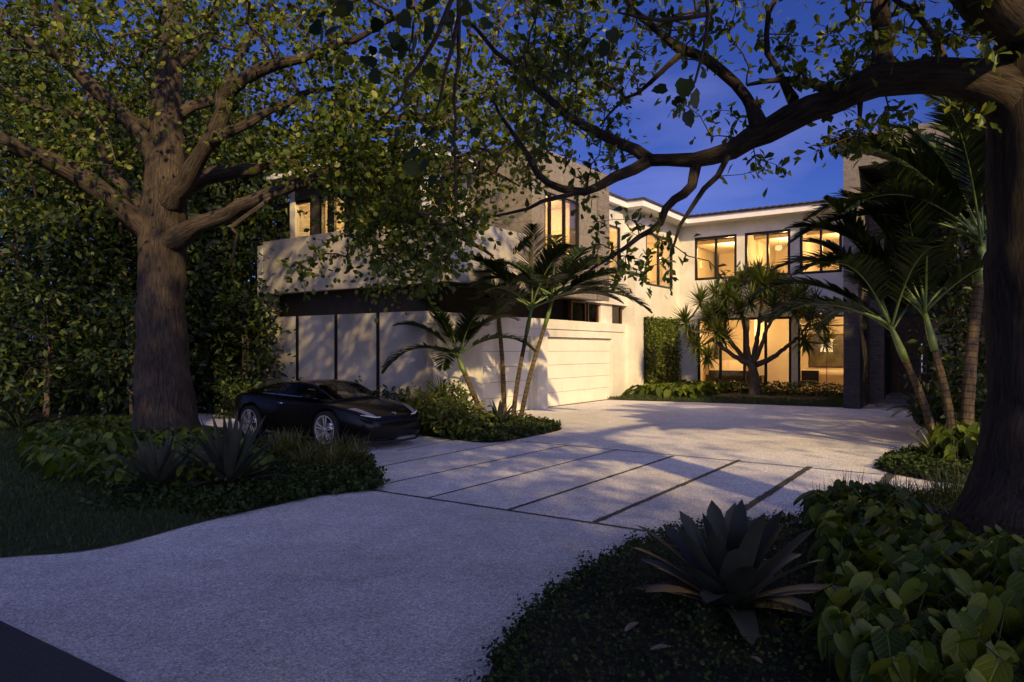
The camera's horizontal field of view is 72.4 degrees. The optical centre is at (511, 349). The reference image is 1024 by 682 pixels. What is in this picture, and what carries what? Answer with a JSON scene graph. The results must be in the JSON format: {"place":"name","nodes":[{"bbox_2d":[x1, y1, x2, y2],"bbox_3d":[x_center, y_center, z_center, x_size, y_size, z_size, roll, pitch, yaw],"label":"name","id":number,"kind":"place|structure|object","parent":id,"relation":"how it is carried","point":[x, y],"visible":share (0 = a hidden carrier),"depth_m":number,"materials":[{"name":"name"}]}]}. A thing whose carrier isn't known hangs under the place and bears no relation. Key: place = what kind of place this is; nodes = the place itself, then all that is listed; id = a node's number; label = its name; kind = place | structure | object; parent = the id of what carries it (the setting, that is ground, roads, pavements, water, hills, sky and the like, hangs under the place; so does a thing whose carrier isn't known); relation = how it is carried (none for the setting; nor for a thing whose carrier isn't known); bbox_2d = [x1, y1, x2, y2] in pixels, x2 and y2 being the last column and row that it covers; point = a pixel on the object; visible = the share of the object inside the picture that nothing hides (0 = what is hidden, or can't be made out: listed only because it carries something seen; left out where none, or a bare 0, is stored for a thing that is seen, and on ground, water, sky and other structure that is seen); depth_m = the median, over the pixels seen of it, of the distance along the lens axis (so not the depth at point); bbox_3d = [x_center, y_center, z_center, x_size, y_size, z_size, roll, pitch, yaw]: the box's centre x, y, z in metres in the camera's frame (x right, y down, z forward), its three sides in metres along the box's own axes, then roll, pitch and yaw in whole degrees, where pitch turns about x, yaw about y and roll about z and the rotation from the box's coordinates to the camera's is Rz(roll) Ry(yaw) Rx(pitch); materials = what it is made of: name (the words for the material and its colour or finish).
{"place":"outdoors","nodes":[
{"label":"outdoors","id":0,"kind":"place"},
{"bbox_2d":[0,621,125,681],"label":"road","id":1,"kind":"structure","parent":0,"point":[25,657],"depth_m":4.01,"materials":[{"name":"grey asphalt"}]},
{"bbox_2d":[0,354,895,422],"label":"ground","id":2,"kind":"structure","parent":0,"point":[74,412],"depth_m":19.83,"materials":[{"name":"green plant"}]},
{"bbox_2d":[0,250,64,396],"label":"tall shrub","id":3,"kind":"object","parent":2,"relation":"on","point":[6,282],"visible":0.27,"depth_m":18.70,"materials":[{"name":"green plant"}]},
{"bbox_2d":[0,266,125,419],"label":"tall shrub","id":4,"kind":"object","parent":2,"relation":"on","point":[36,294],"visible":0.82,"depth_m":17.15,"materials":[{"name":"green plant"}]},
{"bbox_2d":[199,145,310,387],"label":"evergreen tree","id":5,"kind":"object","parent":2,"relation":"on","point":[285,198],"visible":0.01,"depth_m":28.31,"materials":[{"name":"green plant"}]},
{"bbox_2d":[257,122,986,412],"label":"house","id":6,"kind":"structure","parent":2,"relation":"on","point":[591,348],"depth_m":21.83,"materials":[{"name":"white paint"}]},
{"bbox_2d":[276,199,310,239],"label":"window","id":7,"kind":"structure","parent":6,"relation":"in","point":[306,201],"depth_m":22.01,"materials":[{"name":"brown metal"}]},
{"bbox_2d":[320,194,345,233],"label":"window","id":8,"kind":"structure","parent":6,"relation":"in","point":[331,197],"depth_m":20.91,"materials":[{"name":"brown metal"}]},
{"bbox_2d":[431,180,457,216],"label":"window","id":9,"kind":"structure","parent":6,"relation":"in","point":[432,200],"depth_m":20.14,"materials":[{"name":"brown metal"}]},
{"bbox_2d":[483,335,528,410],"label":"wall","id":10,"kind":"structure","parent":6,"relation":"in","point":[512,348],"depth_m":19.95,"materials":[{"name":"paint"}]},
{"bbox_2d":[546,192,578,255],"bbox_3d":[1.466,-3.695,20.901,0.090,1.722,2.005,0,0,35],"label":"window","id":11,"kind":"structure","parent":6,"relation":"in","point":[564,200],"depth_m":20.99,"materials":[{"name":"brown metal"}]},
{"bbox_2d":[568,300,585,321],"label":"clerestory window","id":12,"kind":"structure","parent":6,"relation":"in","point":[576,309],"depth_m":23.50,"materials":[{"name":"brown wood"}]},
{"bbox_2d":[548,337,609,406],"bbox_3d":[2.217,0.698,23.497,0.070,2.175,4.496,0,0,35],"label":"garage door","id":13,"kind":"structure","parent":6,"relation":"in","point":[578,368],"depth_m":23.40,"materials":[{"name":"paint"}]},
{"bbox_2d":[586,302,598,321],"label":"clerestory window","id":14,"kind":"structure","parent":6,"relation":"in","point":[592,309],"depth_m":24.42,"materials":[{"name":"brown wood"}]},
{"bbox_2d":[609,225,619,281],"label":"window","id":15,"kind":"structure","parent":6,"relation":"in","point":[618,229],"depth_m":25.82,"materials":[{"name":"brown metal"}]},
{"bbox_2d":[612,305,621,323],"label":"clerestory window","id":16,"kind":"structure","parent":6,"relation":"in","point":[616,309],"depth_m":25.95,"materials":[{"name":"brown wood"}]},
{"bbox_2d":[646,234,672,289],"bbox_3d":[5.888,-3.535,28.080,0.090,2.062,2.667,0,0,35],"label":"window","id":17,"kind":"structure","parent":6,"relation":"in","point":[660,237],"depth_m":28.02,"materials":[{"name":"brown metal"}]},
{"bbox_2d":[644,315,682,383],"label":"living wall","id":18,"kind":"structure","parent":6,"relation":"attached to","point":[661,355],"depth_m":27.80,"materials":[{"name":"green plant"}]},
{"bbox_2d":[695,234,736,280],"bbox_3d":[8.423,-3.800,28.941,1.749,1.792,0.090,0,0,35],"label":"window","id":19,"kind":"structure","parent":6,"relation":"in","point":[732,235],"depth_m":28.90,"materials":[{"name":"brown metal"}]},
{"bbox_2d":[711,359,747,370],"bbox_3d":[10.035,1.065,32.236,1.600,1.250,0.525,0,0,35],"label":"cabinet","id":20,"kind":"object","parent":6,"relation":"in","point":[732,364],"visible":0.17,"depth_m":31.98,"materials":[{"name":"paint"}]},
{"bbox_2d":[706,370,763,386],"bbox_3d":[9.631,1.230,30.187,2.400,0.680,1.050,0,0,35],"label":"sofa","id":21,"kind":"object","parent":6,"relation":"on","point":[728,375],"visible":0.41,"depth_m":29.80,"materials":[{"name":"fabric"}]},
{"bbox_2d":[698,316,790,390],"bbox_3d":[9.349,0.190,28.319,3.749,2.972,0.090,0,0,35],"label":"window","id":22,"kind":"structure","parent":6,"relation":"in","point":[789,317],"depth_m":28.22,"materials":[{"name":"brown metal"}]},
{"bbox_2d":[745,229,789,275],"bbox_3d":[10.127,-3.800,27.752,1.749,1.792,0.090,0,0,35],"label":"window","id":23,"kind":"structure","parent":6,"relation":"in","point":[785,230],"depth_m":27.71,"materials":[{"name":"brown metal"}]},
{"bbox_2d":[801,370,818,386],"bbox_3d":[11.848,1.265,27.952,0.640,0.850,0.660,0,0,35],"label":"armchair","id":24,"kind":"object","parent":6,"relation":"in","point":[809,376],"visible":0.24,"depth_m":28.09,"materials":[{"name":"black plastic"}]},
{"bbox_2d":[798,315,842,393],"bbox_3d":[12.031,0.190,26.448,2.281,2.972,0.090,0,0,35],"label":"window","id":25,"kind":"structure","parent":6,"relation":"in","point":[799,353],"depth_m":27.06,"materials":[{"name":"brown metal"}]},
{"bbox_2d":[800,228,841,273],"bbox_3d":[11.744,-3.800,26.624,1.491,1.792,0.090,0,0,35],"label":"window","id":26,"kind":"structure","parent":6,"relation":"in","point":[821,232],"depth_m":26.59,"materials":[{"name":"brown metal"}]},
{"bbox_2d":[809,334,842,367],"bbox_3d":[13.994,0.050,31.148,1.500,1.500,0.040,0,0,35],"label":"wall picture","id":27,"kind":"object","parent":6,"relation":"attached to","point":[834,360],"depth_m":31.06,"materials":[{"name":"brown wood"}]},
{"bbox_2d":[891,317,926,392],"bbox_3d":[13.477,0.190,23.799,1.060,2.560,0.140,0,0,35],"label":"front door","id":28,"kind":"structure","parent":6,"relation":"in","point":[897,365],"depth_m":23.84,"materials":[{"name":"brown wood"}]},
{"bbox_2d":[929,316,955,393],"bbox_3d":[14.313,0.190,23.271,0.742,2.572,0.090,0,0,35],"label":"window","id":29,"kind":"structure","parent":6,"relation":"in","point":[950,316],"depth_m":23.38,"materials":[{"name":"brown metal"}]},
{"bbox_2d":[0,400,962,681],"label":"driveway","id":30,"kind":"structure","parent":0,"point":[372,586],"depth_m":6.34,"materials":[{"name":"concrete"}]},
{"bbox_2d":[0,421,376,556],"bbox_3d":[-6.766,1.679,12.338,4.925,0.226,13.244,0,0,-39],"label":"lawn grass","id":31,"kind":"structure","parent":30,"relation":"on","point":[5,431],"depth_m":7.50,"materials":[{"name":"green plant"}]},
{"bbox_2d":[0,385,76,430],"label":"fern","id":32,"kind":"object","parent":31,"relation":"on","point":[12,420],"visible":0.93,"depth_m":14.50,"materials":[{"name":"green plant"}]},
{"bbox_2d":[46,276,197,417],"bbox_3d":[-9.290,0.015,17.046,2.988,3.592,3.409,0,0,37],"label":"tall shrub","id":33,"kind":"object","parent":31,"relation":"on","point":[123,316],"visible":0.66,"depth_m":16.60,"materials":[{"name":"green plant"}]},
{"bbox_2d":[15,413,278,492],"bbox_3d":[-6.545,1.585,11.946,3.152,0.574,9.114,0,0,-35],"label":"philodendron cover","id":34,"kind":"object","parent":31,"relation":"on","point":[76,447],"visible":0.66,"depth_m":10.21,"materials":[{"name":"green plant"}]},
{"bbox_2d":[95,428,205,494],"bbox_3d":[-4.272,1.351,8.444,1.358,0.789,1.342,0,0,-30],"label":"bromeliad","id":35,"kind":"object","parent":31,"relation":"on","point":[147,467],"visible":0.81,"depth_m":8.37,"materials":[{"name":"green plant"}]},
{"bbox_2d":[156,408,292,489],"bbox_3d":[-3.577,1.223,8.780,1.702,0.980,1.630,0,0,-33],"label":"bromeliad","id":36,"kind":"object","parent":31,"relation":"on","point":[227,457],"visible":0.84,"depth_m":8.66,"materials":[{"name":"green plant"}]},
{"bbox_2d":[62,431,389,517],"bbox_3d":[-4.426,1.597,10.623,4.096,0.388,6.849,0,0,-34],"label":"ground cover","id":37,"kind":"object","parent":31,"relation":"on","point":[309,472],"visible":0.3,"depth_m":8.37,"materials":[{"name":"green plant"}]},
{"bbox_2d":[253,426,303,456],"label":"grass clump","id":38,"kind":"object","parent":31,"relation":"on","point":[279,450],"visible":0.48,"depth_m":10.93,"materials":[{"name":"green plant"}]},
{"bbox_2d":[268,426,298,447],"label":"grass clump","id":39,"kind":"object","parent":31,"relation":"on","point":[281,436],"visible":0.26,"depth_m":11.94,"materials":[{"name":"green plant"}]},
{"bbox_2d":[279,426,316,452],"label":"grass clump","id":40,"kind":"object","parent":31,"relation":"on","point":[298,439],"visible":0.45,"depth_m":11.40,"materials":[{"name":"green plant"}]},
{"bbox_2d":[282,441,326,468],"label":"grass clump","id":41,"kind":"object","parent":31,"relation":"on","point":[308,456],"visible":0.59,"depth_m":10.09,"materials":[{"name":"green plant"}]},
{"bbox_2d":[0,0,628,433],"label":"shade tree","id":42,"kind":"object","parent":31,"relation":"on","point":[158,224],"visible":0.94,"depth_m":12.22,"materials":[{"name":"green plant"}]},
{"bbox_2d":[288,419,346,462],"bbox_3d":[-2.936,1.398,10.713,1.091,0.656,1.227,0,0,32],"label":"grass clump","id":43,"kind":"object","parent":31,"relation":"on","point":[321,444],"visible":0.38,"depth_m":10.63,"materials":[{"name":"green plant"}]},
{"bbox_2d":[313,436,359,468],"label":"grass clump","id":44,"kind":"object","parent":31,"relation":"on","point":[331,458],"visible":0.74,"depth_m":10.07,"materials":[{"name":"green plant"}]},
{"bbox_2d":[313,421,373,458],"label":"grass clump","id":45,"kind":"object","parent":31,"relation":"on","point":[338,444],"visible":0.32,"depth_m":10.96,"materials":[{"name":"green plant"}]},
{"bbox_2d":[336,431,382,462],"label":"grass clump","id":46,"kind":"object","parent":31,"relation":"on","point":[357,452],"visible":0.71,"depth_m":10.56,"materials":[{"name":"green plant"}]},
{"bbox_2d":[0,395,560,441],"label":"garden bed","id":47,"kind":"object","parent":30,"relation":"on","point":[202,410],"visible":0.09,"depth_m":15.71,"materials":[{"name":"green plant"}]},
{"bbox_2d":[0,0,130,395],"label":"evergreen tree","id":48,"kind":"object","parent":47,"relation":"on","point":[69,74],"visible":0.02,"depth_m":24.84,"materials":[{"name":"green plant"}]},
{"bbox_2d":[0,41,203,414],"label":"evergreen tree","id":49,"kind":"object","parent":47,"relation":"on","point":[12,234],"visible":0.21,"depth_m":19.71,"materials":[{"name":"green plant"}]},
{"bbox_2d":[0,52,273,415],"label":"evergreen tree","id":50,"kind":"object","parent":47,"relation":"on","point":[91,278],"visible":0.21,"depth_m":19.44,"materials":[{"name":"green plant"}]},
{"bbox_2d":[66,17,305,394],"bbox_3d":[-11.637,-4.434,25.623,9.364,14.055,8.333,0,0,0],"label":"evergreen tree","id":51,"kind":"object","parent":47,"relation":"on","point":[186,74],"visible":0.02,"depth_m":24.84,"materials":[{"name":"green plant"}]},
{"bbox_2d":[116,97,307,405],"bbox_3d":[-9.137,-2.680,22.222,6.554,10.772,6.465,0,0,0],"label":"evergreen tree","id":52,"kind":"object","parent":47,"relation":"on","point":[248,184],"visible":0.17,"depth_m":21.40,"materials":[{"name":"green plant"}]},
{"bbox_2d":[197,372,265,418],"bbox_3d":[-7.270,1.278,18.371,1.625,1.435,1.846,0,0,-35],"label":"garden shrub","id":53,"kind":"object","parent":47,"relation":"on","point":[226,390],"visible":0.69,"depth_m":18.23,"materials":[{"name":"green plant"}]},
{"bbox_2d":[189,282,297,412],"bbox_3d":[-7.572,-0.073,20.031,3.197,3.753,3.216,0,0,-31],"label":"tall shrub","id":54,"kind":"object","parent":47,"relation":"on","point":[252,359],"visible":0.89,"depth_m":19.74,"materials":[{"name":"green plant"}]},
{"bbox_2d":[376,384,420,401],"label":"garden shrub","id":55,"kind":"object","parent":47,"relation":"on","point":[387,396],"visible":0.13,"depth_m":17.48,"materials":[{"name":"green plant"}]},
{"bbox_2d":[399,382,452,436],"bbox_3d":[-1.821,1.414,15.179,1.591,1.429,1.727,0,0,-41],"label":"garden shrub","id":56,"kind":"object","parent":47,"relation":"on","point":[425,403],"visible":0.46,"depth_m":14.94,"materials":[{"name":"green plant"}]},
{"bbox_2d":[417,374,461,403],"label":"spiky plant","id":57,"kind":"object","parent":47,"relation":"on","point":[441,389],"visible":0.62,"depth_m":15.33,"materials":[{"name":"green plant"}]},
{"bbox_2d":[411,376,472,409],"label":"garden shrub","id":58,"kind":"object","parent":47,"relation":"on","point":[458,390],"visible":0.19,"depth_m":16.41,"materials":[{"name":"green plant"}]},
{"bbox_2d":[421,393,494,437],"bbox_3d":[-1.134,1.479,14.540,1.569,1.173,1.498,0,0,0],"label":"garden shrub","id":59,"kind":"object","parent":47,"relation":"on","point":[456,413],"visible":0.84,"depth_m":14.33,"materials":[{"name":"green plant"}]},
{"bbox_2d":[381,296,535,417],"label":"palm tree","id":60,"kind":"object","parent":47,"relation":"on","point":[469,327],"visible":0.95,"depth_m":16.68,"materials":[{"name":"green plant"}]},
{"bbox_2d":[424,411,497,439],"bbox_3d":[-1.257,1.604,15.076,2.185,0.589,1.758,0,0,39],"label":"philodendron cover","id":61,"kind":"object","parent":47,"relation":"on","point":[470,424],"visible":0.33,"depth_m":14.27,"materials":[{"name":"green plant"}]},
{"bbox_2d":[419,410,561,442],"bbox_3d":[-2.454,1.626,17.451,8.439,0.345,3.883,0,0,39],"label":"ground cover","id":62,"kind":"object","parent":47,"relation":"on","point":[523,423],"visible":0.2,"depth_m":14.73,"materials":[{"name":"green plant"}]},
{"bbox_2d":[479,399,521,423],"bbox_3d":[-0.356,1.402,15.611,1.220,0.637,1.156,0,0,-23],"label":"bromeliad","id":63,"kind":"object","parent":47,"relation":"on","point":[498,414],"visible":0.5,"depth_m":15.53,"materials":[{"name":"green plant"}]},
{"bbox_2d":[481,235,557,412],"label":"palm tree","id":64,"kind":"object","parent":47,"relation":"on","point":[502,361],"visible":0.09,"depth_m":19.49,"materials":[{"name":"plant"}]},
{"bbox_2d":[449,223,623,417],"bbox_3d":[0.420,-0.543,17.371,4.009,4.826,3.671,0,0,-17],"label":"palm tree","id":65,"kind":"object","parent":47,"relation":"on","point":[548,258],"visible":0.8,"depth_m":16.61,"materials":[{"name":"green plant"}]},
{"bbox_2d":[469,233,652,417],"bbox_3d":[1.166,-0.602,17.002,4.081,4.986,4.776,0,0,-40],"label":"palm tree","id":66,"kind":"object","parent":47,"relation":"on","point":[569,267],"visible":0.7,"depth_m":16.90,"materials":[{"name":"green plant"}]},
{"bbox_2d":[235,379,420,446],"bbox_3d":[-3.685,1.196,13.981,4.160,1.199,1.900,0,0,35],"label":"parked car","id":67,"kind":"object","parent":30,"relation":"on","point":[317,406],"visible":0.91,"depth_m":13.23,"materials":[{"name":"black paint"}]},
{"bbox_2d":[375,440,893,534],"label":"driveway joints","id":68,"kind":"object","parent":30,"relation":"on","point":[763,496],"visible":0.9,"depth_m":9.19,"materials":[{"name":"green plant"}]},
{"bbox_2d":[607,391,842,406],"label":"lawn grass","id":69,"kind":"structure","parent":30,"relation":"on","point":[836,399],"depth_m":23.62,"materials":[{"name":"green plant"}]},
{"bbox_2d":[621,379,734,398],"bbox_3d":[6.511,1.640,26.721,3.027,0.883,4.961,0,0,35],"label":"philodendron cover","id":70,"kind":"object","parent":69,"relation":"on","point":[695,388],"visible":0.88,"depth_m":25.34,"materials":[{"name":"green plant"}]},
{"bbox_2d":[669,256,842,394],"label":"dracaena tree","id":71,"kind":"object","parent":69,"relation":"on","point":[755,276],"visible":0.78,"depth_m":25.27,"materials":[{"name":"green plant"}]},
{"bbox_2d":[709,379,842,397],"bbox_3d":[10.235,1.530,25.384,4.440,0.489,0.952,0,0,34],"label":"hedge","id":72,"kind":"object","parent":69,"relation":"on","point":[804,392],"visible":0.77,"depth_m":25.34,"materials":[{"name":"green plant"}]},
{"bbox_2d":[489,495,1023,681],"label":"garden bed","id":73,"kind":"object","parent":30,"relation":"on","point":[734,676],"visible":0.16,"depth_m":4.05,"materials":[{"name":"soil"}]},
{"bbox_2d":[454,486,1017,681],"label":"ground cover","id":74,"kind":"object","parent":73,"relation":"on","point":[624,554],"visible":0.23,"depth_m":4.11,"materials":[{"name":"green plant"}]},
{"bbox_2d":[632,499,842,644],"bbox_3d":[1.409,1.349,4.490,1.321,0.759,1.281,0,0,-16],"label":"bromeliad","id":75,"kind":"object","parent":73,"relation":"on","point":[724,557],"visible":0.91,"depth_m":4.38,"materials":[{"name":"green plant"}]},
{"bbox_2d":[466,0,1023,535],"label":"shade tree","id":76,"kind":"object","parent":73,"relation":"on","point":[986,82],"visible":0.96,"depth_m":5.85,"materials":[{"name":"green plant"}]},
{"bbox_2d":[309,0,709,212],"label":"hanging branch","id":77,"kind":"object","parent":76,"relation":"hanging from","point":[399,44],"visible":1,"depth_m":3.86,"materials":[{"name":"green plant"}]},
{"bbox_2d":[791,481,845,510],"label":"grass clump","id":78,"kind":"object","parent":73,"relation":"on","point":[818,496],"visible":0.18,"depth_m":6.88,"materials":[{"name":"green plant"}]},
{"bbox_2d":[806,468,888,501],"bbox_3d":[3.419,1.417,7.050,0.810,0.487,0.984,0,0,0],"label":"grass clump","id":79,"kind":"object","parent":73,"relation":"on","point":[859,492],"visible":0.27,"depth_m":7.14,"materials":[{"name":"green plant"}]},
{"bbox_2d":[876,468,931,501],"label":"grass clump","id":80,"kind":"object","parent":73,"relation":"on","point":[908,484],"visible":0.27,"depth_m":7.48,"materials":[{"name":"green plant"}]},
{"bbox_2d":[793,479,1023,681],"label":"philodendron cover","id":81,"kind":"object","parent":73,"relation":"on","point":[919,590],"visible":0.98,"depth_m":4.00,"materials":[{"name":"green plant"}]},
{"bbox_2d":[898,472,950,505],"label":"grass clump","id":82,"kind":"object","parent":73,"relation":"on","point":[932,493],"visible":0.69,"depth_m":7.50,"materials":[{"name":"green plant"}]},
{"bbox_2d":[917,463,966,503],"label":"grass clump","id":83,"kind":"object","parent":73,"relation":"on","point":[947,490],"visible":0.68,"depth_m":7.62,"materials":[{"name":"green plant"}]},
{"bbox_2d":[934,461,969,497],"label":"grass clump","id":84,"kind":"object","parent":73,"relation":"on","point":[956,485],"visible":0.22,"depth_m":7.79,"materials":[{"name":"green plant"}]},
{"bbox_2d":[851,111,986,401],"bbox_3d":[10.228,-1.434,15.107,4.773,6.605,5.394,0,0,-32],"label":"palm tree","id":85,"kind":"object","parent":30,"relation":"on","point":[944,216],"visible":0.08,"depth_m":15.09,"materials":[{"name":"green plant"}]},
{"bbox_2d":[876,457,969,482],"bbox_3d":[7.033,1.747,10.880,2.039,0.090,3.949,0,0,42],"label":"garden bed","id":86,"kind":"object","parent":30,"relation":"on","point":[900,473],"visible":0.06,"depth_m":9.99,"materials":[{"name":"green plant"}]},
{"bbox_2d":[750,194,972,440],"bbox_3d":[6.207,-0.434,12.728,3.444,4.646,3.713,0,0,39],"label":"palm tree","id":87,"kind":"object","parent":86,"relation":"on","point":[872,281],"visible":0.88,"depth_m":12.31,"materials":[{"name":"green plant"}]},
{"bbox_2d":[769,161,985,428],"bbox_3d":[7.010,-0.684,12.374,4.578,5.095,3.944,0,0,0],"label":"palm tree","id":88,"kind":"object","parent":86,"relation":"on","point":[914,232],"visible":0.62,"depth_m":11.94,"materials":[{"name":"green plant"}]},
{"bbox_2d":[787,52,986,424],"bbox_3d":[7.758,-1.562,12.536,4.834,7.081,4.925,0,0,38],"label":"palm tree","id":89,"kind":"object","parent":86,"relation":"on","point":[968,162],"visible":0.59,"depth_m":11.88,"materials":[{"name":"green plant"}]},
{"bbox_2d":[873,442,974,481],"bbox_3d":[7.026,1.648,10.901,2.126,0.320,4.020,0,0,41],"label":"ground cover","id":90,"kind":"object","parent":86,"relation":"on","point":[908,456],"visible":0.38,"depth_m":10.24,"materials":[{"name":"green plant"}]},
{"bbox_2d":[902,423,959,457],"bbox_3d":[6.678,1.433,10.977,1.056,0.638,1.136,0,0,11],"label":"bromeliad","id":91,"kind":"object","parent":86,"relation":"on","point":[926,446],"visible":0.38,"depth_m":10.95,"materials":[{"name":"green plant"}]},
{"bbox_2d":[926,420,979,460],"bbox_3d":[7.181,1.504,10.550,1.595,0.786,1.653,0,0,-44],"label":"philodendron cover","id":92,"kind":"object","parent":86,"relation":"on","point":[965,442],"visible":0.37,"depth_m":10.54,"materials":[{"name":"green plant"}]},
{"bbox_2d":[910,406,943,429],"bbox_3d":[16.691,1.738,18.256,14.618,0.108,10.513,0,0,0],"label":"garden bed","id":93,"kind":"object","parent":30,"relation":"on","point":[915,419],"visible":0.02,"depth_m":17.37,"materials":[{"name":"soil"}]},
{"bbox_2d":[886,390,952,416],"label":"fern","id":94,"kind":"object","parent":93,"relation":"on","point":[910,407],"visible":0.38,"depth_m":16.49,"materials":[{"name":"green plant"}]},
{"bbox_2d":[893,392,959,427],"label":"fern","id":95,"kind":"object","parent":93,"relation":"on","point":[936,416],"visible":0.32,"depth_m":14.56,"materials":[{"name":"green plant"}]},
{"bbox_2d":[874,94,983,189],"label":"palm tree","id":96,"kind":"object","parent":93,"relation":"on","point":[914,146],"visible":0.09,"depth_m":17.31,"materials":[{"name":"green plant"}]},
{"bbox_2d":[888,168,986,423],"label":"bushy tree","id":97,"kind":"object","parent":93,"relation":"on","point":[959,296],"visible":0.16,"depth_m":15.80,"materials":[{"name":"green plant"}]},
{"bbox_2d":[906,398,981,424],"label":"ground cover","id":98,"kind":"object","parent":93,"relation":"on","point":[918,414],"visible":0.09,"depth_m":18.14,"materials":[{"name":"green plant"}]},
{"bbox_2d":[915,286,986,435],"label":"bushy tree","id":99,"kind":"object","parent":93,"relation":"on","point":[978,408],"visible":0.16,"depth_m":12.98,"materials":[{"name":"green plant"}]},
{"bbox_2d":[938,236,981,386],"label":"bushy tree","id":100,"kind":"object","parent":93,"relation":"on","point":[941,345],"depth_m":17.38,"materials":[{"name":"green plant"}]},
{"bbox_2d":[0,0,993,353],"label":"sky","id":101,"kind":"structure","parent":0,"point":[809,181],"materials":[{"name":"blue"}]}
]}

